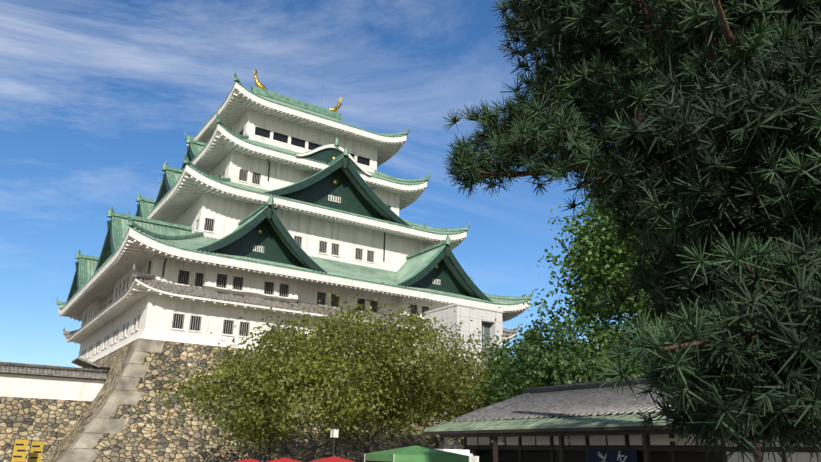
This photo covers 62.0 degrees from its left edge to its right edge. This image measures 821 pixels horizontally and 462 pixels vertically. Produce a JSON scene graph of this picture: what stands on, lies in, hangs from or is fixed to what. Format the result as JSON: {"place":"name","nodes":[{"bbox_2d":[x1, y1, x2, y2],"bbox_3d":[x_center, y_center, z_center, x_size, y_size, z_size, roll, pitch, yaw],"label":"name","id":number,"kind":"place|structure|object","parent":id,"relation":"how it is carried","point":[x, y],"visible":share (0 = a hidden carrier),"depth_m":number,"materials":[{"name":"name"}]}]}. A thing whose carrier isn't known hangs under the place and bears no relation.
{"place":"outdoors","nodes":[
{"label":"outdoors","id":0,"kind":"place"},
{"bbox_2d":[0,373,105,461],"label":"wall","id":1,"kind":"structure","parent":0,"point":[50,423],"depth_m":53.89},
{"bbox_2d":[0,362,107,379],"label":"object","id":2,"kind":"structure","parent":1,"relation":"on","point":[48,371],"depth_m":55.46,"materials":[{"name":"grey tile"}]},
{"bbox_2d":[71,357,99,367],"bbox_3d":[-28.246,11.573,59.317,1.860,0.760,3.400,13,-21,-31],"label":"keep door canopy","id":3,"kind":"object","parent":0,"point":[81,362],"visible":0.79,"depth_m":58.49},
{"bbox_2d":[89,366,110,373],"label":"roof","id":4,"kind":"structure","parent":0,"point":[103,368],"depth_m":58.90,"materials":[{"name":"grey tile"}]},
{"bbox_2d":[42,338,438,461],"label":"keep stone base","id":5,"kind":"object","parent":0,"point":[127,445],"visible":0.15,"depth_m":53.12,"materials":[{"name":"beige stone"}]},
{"bbox_2d":[58,338,164,461],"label":"cornerstones","id":6,"kind":"object","parent":5,"relation":"attached to","point":[90,438],"visible":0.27,"depth_m":50.58,"materials":[{"name":"beige stone"}]},
{"bbox_2d":[76,109,447,367],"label":"keep walls","id":7,"kind":"structure","parent":0,"point":[157,312],"depth_m":67.59,"materials":[{"name":"white paint"}]},
{"bbox_2d":[82,169,428,357],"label":"windows","id":8,"kind":"structure","parent":7,"relation":"attached to","point":[241,287],"depth_m":64.50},
{"bbox_2d":[148,159,384,276],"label":"keep drainpipes","id":9,"kind":"object","parent":7,"relation":"attached to","point":[274,209],"visible":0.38,"depth_m":73.67,"materials":[{"name":"white metal"}]},
{"bbox_2d":[65,278,514,344],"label":"eaves","id":10,"kind":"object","parent":7,"relation":"attached to","point":[138,291],"depth_m":60.39,"materials":[{"name":"white paint"}]},
{"bbox_2d":[67,277,514,339],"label":"skirt roof tiles","id":11,"kind":"object","parent":7,"relation":"attached to","point":[218,299],"visible":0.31,"depth_m":58.94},
{"bbox_2d":[63,262,518,335],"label":"keep roof ridges","id":12,"kind":"object","parent":11,"relation":"on","point":[137,275],"visible":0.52,"depth_m":56.28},
{"bbox_2d":[58,228,529,321],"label":"eaves","id":13,"kind":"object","parent":7,"relation":"attached to","point":[139,250],"depth_m":62.02,"materials":[{"name":"white paint"}]},
{"bbox_2d":[172,127,425,352],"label":"windows","id":14,"kind":"structure","parent":7,"relation":"in","point":[294,141],"depth_m":66.02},
{"bbox_2d":[147,165,466,249],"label":"eaves","id":15,"kind":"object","parent":7,"relation":"attached to","point":[189,188],"depth_m":69.10,"materials":[{"name":"white paint"}]},
{"bbox_2d":[138,278,513,336],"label":"roof","id":16,"kind":"structure","parent":7,"relation":"attached to","point":[247,298],"depth_m":59.13,"materials":[{"name":"grey tile"}]},
{"bbox_2d":[159,236,527,303],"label":"roof","id":17,"kind":"structure","parent":7,"relation":"on","point":[287,266],"depth_m":67.32,"materials":[{"name":"green metal"}]},
{"bbox_2d":[59,226,526,309],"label":"keep roof tiles","id":18,"kind":"object","parent":17,"relation":"on","point":[216,255],"visible":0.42,"depth_m":61.96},
{"bbox_2d":[59,227,527,308],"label":"keep roof ribs","id":19,"kind":"object","parent":18,"relation":"on","point":[387,279],"visible":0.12,"depth_m":68.30,"materials":[{"name":"green metal"}]},
{"bbox_2d":[56,211,533,304],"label":"roof hip ridges","id":20,"kind":"object","parent":17,"relation":"on","point":[130,222],"visible":0.48,"depth_m":61.54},
{"bbox_2d":[222,181,465,233],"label":"roof","id":21,"kind":"structure","parent":7,"relation":"on","point":[267,190],"depth_m":71.70,"materials":[{"name":"green metal"}]},
{"bbox_2d":[146,164,465,234],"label":"keep roof tiles","id":22,"kind":"object","parent":21,"relation":"on","point":[188,165],"visible":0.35,"depth_m":69.48,"materials":[{"name":"tile"}]},
{"bbox_2d":[145,165,462,233],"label":"keep roof ribs","id":23,"kind":"object","parent":22,"relation":"on","point":[263,190],"visible":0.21,"depth_m":71.24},
{"bbox_2d":[134,308,413,460],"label":"cherry tree","id":24,"kind":"object","parent":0,"point":[272,397],"depth_m":40.67,"materials":[{"name":"green plant"}]},
{"bbox_2d":[71,94,478,297],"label":"keep gable roofs","id":25,"kind":"structure","parent":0,"point":[368,199],"depth_m":73.18,"materials":[{"name":"green metal"}]},
{"bbox_2d":[89,94,479,298],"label":"keep gable ribs","id":26,"kind":"object","parent":25,"relation":"on","point":[409,267],"visible":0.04,"depth_m":73.08,"materials":[{"name":"green metal"}]},
{"bbox_2d":[66,144,491,302],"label":"gable","id":27,"kind":"structure","parent":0,"point":[319,188],"depth_m":71.63,"materials":[{"name":"green metal"}]},
{"bbox_2d":[159,111,430,186],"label":"roof hip ridges","id":28,"kind":"object","parent":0,"point":[218,120],"visible":0.42,"depth_m":83.27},
{"bbox_2d":[187,83,405,166],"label":"eaves","id":29,"kind":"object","parent":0,"point":[240,101],"depth_m":79.40,"materials":[{"name":"white paint"}]},
{"bbox_2d":[184,70,409,139],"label":"roof hip ridges","id":30,"kind":"object","parent":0,"point":[391,134],"visible":0.31,"depth_m":85.76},
{"bbox_2d":[192,81,405,139],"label":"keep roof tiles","id":31,"kind":"object","parent":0,"point":[300,111],"visible":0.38,"depth_m":78.92,"materials":[{"name":"tile"}]},
{"bbox_2d":[192,83,403,138],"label":"keep roof ribs","id":32,"kind":"object","parent":31,"relation":"attached to","point":[290,106],"visible":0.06,"depth_m":80.04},
{"bbox_2d":[191,123,426,185],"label":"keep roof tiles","id":33,"kind":"object","parent":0,"point":[299,157],"visible":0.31,"depth_m":73.50,"materials":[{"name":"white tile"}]},
{"bbox_2d":[192,125,426,209],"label":"eaves","id":34,"kind":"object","parent":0,"point":[220,146],"depth_m":73.88,"materials":[{"name":"white paint"}]},
{"bbox_2d":[0,0,646,366],"label":"sky","id":35,"kind":"structure","parent":0,"point":[96,96],"materials":[{"name":"blue"}]},
{"bbox_2d":[184,150,469,231],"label":"roof hip ridges","id":36,"kind":"object","parent":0,"point":[186,161],"visible":0.44,"depth_m":80.25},
{"bbox_2d":[241,138,419,182],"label":"roof","id":37,"kind":"structure","parent":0,"point":[281,148],"depth_m":76.68,"materials":[{"name":"green tile"}]},
{"bbox_2d":[253,69,438,267],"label":"roof ornaments","id":38,"kind":"object","parent":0,"point":[262,86],"visible":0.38,"depth_m":85.86},
{"bbox_2d":[241,282,513,461],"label":"cherry tree","id":39,"kind":"object","parent":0,"point":[386,342],"depth_m":46.39,"materials":[{"name":"green plant"}]},
{"bbox_2d":[476,434,722,461],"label":"wooden posts","id":40,"kind":"object","parent":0,"point":[545,456],"depth_m":26.14,"materials":[{"name":"brown wood"}]},
{"bbox_2d":[425,413,820,461],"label":"wooden shop frame","id":41,"kind":"object","parent":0,"point":[561,433],"visible":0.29,"depth_m":24.27,"materials":[{"name":"wood"}]},
{"bbox_2d":[424,411,682,431],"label":"lower roof","id":42,"kind":"structure","parent":41,"relation":"attached to","point":[613,420],"depth_m":25.28,"materials":[{"name":"green metal"}]},
{"bbox_2d":[451,377,673,420],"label":"roof","id":43,"kind":"structure","parent":41,"relation":"on","point":[586,398],"depth_m":28.96,"materials":[{"name":"grey tile"}]},
{"bbox_2d":[588,450,637,461],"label":"banner","id":44,"kind":"object","parent":41,"relation":"hanging from","point":[612,456],"visible":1,"depth_m":23.95,"materials":[{"name":"blue"}]},
{"bbox_2d":[442,0,820,461],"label":"pine tree","id":45,"kind":"object","parent":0,"point":[762,148],"depth_m":8.10,"materials":[{"name":"green plant"}]},
{"label":"ground","id":46,"kind":"structure","parent":0,"visible":0},
{"bbox_2d":[10,437,28,461],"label":"banner","id":47,"kind":"object","parent":46,"relation":"on","point":[19,450],"visible":1,"depth_m":27.61,"materials":[{"name":"yellow fabric"}]},
{"bbox_2d":[27,439,43,461],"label":"banner","id":48,"kind":"object","parent":46,"relation":"on","point":[35,451],"visible":1,"depth_m":28.73,"materials":[{"name":"yellow fabric"}]},
{"bbox_2d":[234,456,258,461],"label":"parasol","id":49,"kind":"object","parent":46,"relation":"on","point":[249,460],"visible":0.92,"depth_m":26.43,"materials":[{"name":"red fabric"}]},
{"bbox_2d":[75,71,491,300],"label":"keep gable edges","id":50,"kind":"object","parent":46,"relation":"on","point":[172,170],"visible":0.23,"depth_m":73.25,"materials":[{"name":"green metal"}]},
{"bbox_2d":[65,278,512,338],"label":"keep roof ribs","id":51,"kind":"object","parent":50,"relation":"attached to","point":[176,291],"visible":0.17,"depth_m":60.10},
{"bbox_2d":[191,125,424,183],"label":"keep roof ribs","id":52,"kind":"object","parent":50,"relation":"attached to","point":[293,153],"visible":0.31,"depth_m":77.04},
{"bbox_2d":[265,455,301,461],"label":"parasol","id":53,"kind":"object","parent":46,"relation":"on","point":[285,459],"visible":1,"depth_m":25.73,"materials":[{"name":"red fabric"}]},
{"bbox_2d":[309,454,354,461],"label":"parasol","id":54,"kind":"object","parent":46,"relation":"on","point":[334,458],"visible":1,"depth_m":26.31,"materials":[{"name":"red fabric"}]},
{"bbox_2d":[330,425,338,455],"bbox_3d":[-3.619,10.655,31.910,0.432,3.040,0.432,4,-18,-7],"label":"street lamp","id":55,"kind":"object","parent":46,"relation":"on","point":[334,432],"visible":0.98,"depth_m":32.16,"materials":[{"name":"black"}]},
{"bbox_2d":[364,445,468,461],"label":"green tent","id":56,"kind":"object","parent":46,"relation":"on","point":[415,453],"visible":1,"depth_m":24.98,"materials":[{"name":"fabric"}]},
{"bbox_2d":[355,327,541,449],"bbox_3d":[5.122,12.466,52.239,16.072,9.830,17.259,-9,-21,29],"label":"cherry tree","id":57,"kind":"object","parent":46,"relation":"on","point":[464,407],"visible":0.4,"depth_m":49.79,"materials":[{"name":"green plant"}]},
{"bbox_2d":[437,449,478,461],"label":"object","id":58,"kind":"object","parent":46,"relation":"on","point":[472,458],"visible":0.23,"depth_m":28.68,"materials":[{"name":"white"}]},
{"bbox_2d":[418,303,502,449],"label":"elevator tower","id":59,"kind":"structure","parent":46,"relation":"on","point":[466,314],"depth_m":66.25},
{"bbox_2d":[483,322,487,369],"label":"elevator frames","id":60,"kind":"structure","parent":59,"relation":"attached to","point":[483,344],"depth_m":67.20,"materials":[{"name":"grey metal"}]},
{"bbox_2d":[482,323,489,368],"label":"window","id":61,"kind":"structure","parent":59,"relation":"attached to","point":[486,327],"depth_m":67.66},
{"bbox_2d":[466,335,588,402],"bbox_3d":[11.922,13.121,54.639,15.097,10.940,13.297,-9,-21,28],"label":"tree","id":62,"kind":"object","parent":46,"relation":"on","point":[517,364],"visible":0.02,"depth_m":53.16,"materials":[{"name":"green plant"}]},
{"bbox_2d":[467,416,820,461],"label":"white shop panels","id":63,"kind":"object","parent":46,"relation":"on","point":[658,439],"visible":0.35,"depth_m":23.68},
{"bbox_2d":[491,438,685,461],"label":"shop noren glyphs","id":64,"kind":"object","parent":63,"relation":"attached to","point":[619,455],"visible":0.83,"depth_m":23.75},
{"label":"big tree branches","id":65,"kind":"object","parent":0,"visible":0},
{"bbox_2d":[498,184,670,369],"bbox_3d":[20.294,3.724,51.841,24.500,20.655,26.251,5,-18,-10],"label":"tree","id":66,"kind":"object","parent":65,"relation":"attached to","point":[596,266],"visible":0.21,"depth_m":48.47,"materials":[{"name":"green plant"}]},
{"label":"tree branches","id":67,"kind":"object","parent":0,"visible":0},
{"bbox_2d":[467,310,652,410],"bbox_3d":[10.563,9.312,43.189,13.940,9.143,14.138,1,-18,2],"label":"tree","id":68,"kind":"object","parent":67,"relation":"attached to","point":[570,360],"visible":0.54,"depth_m":41.60,"materials":[{"name":"green plant"}]}
]}

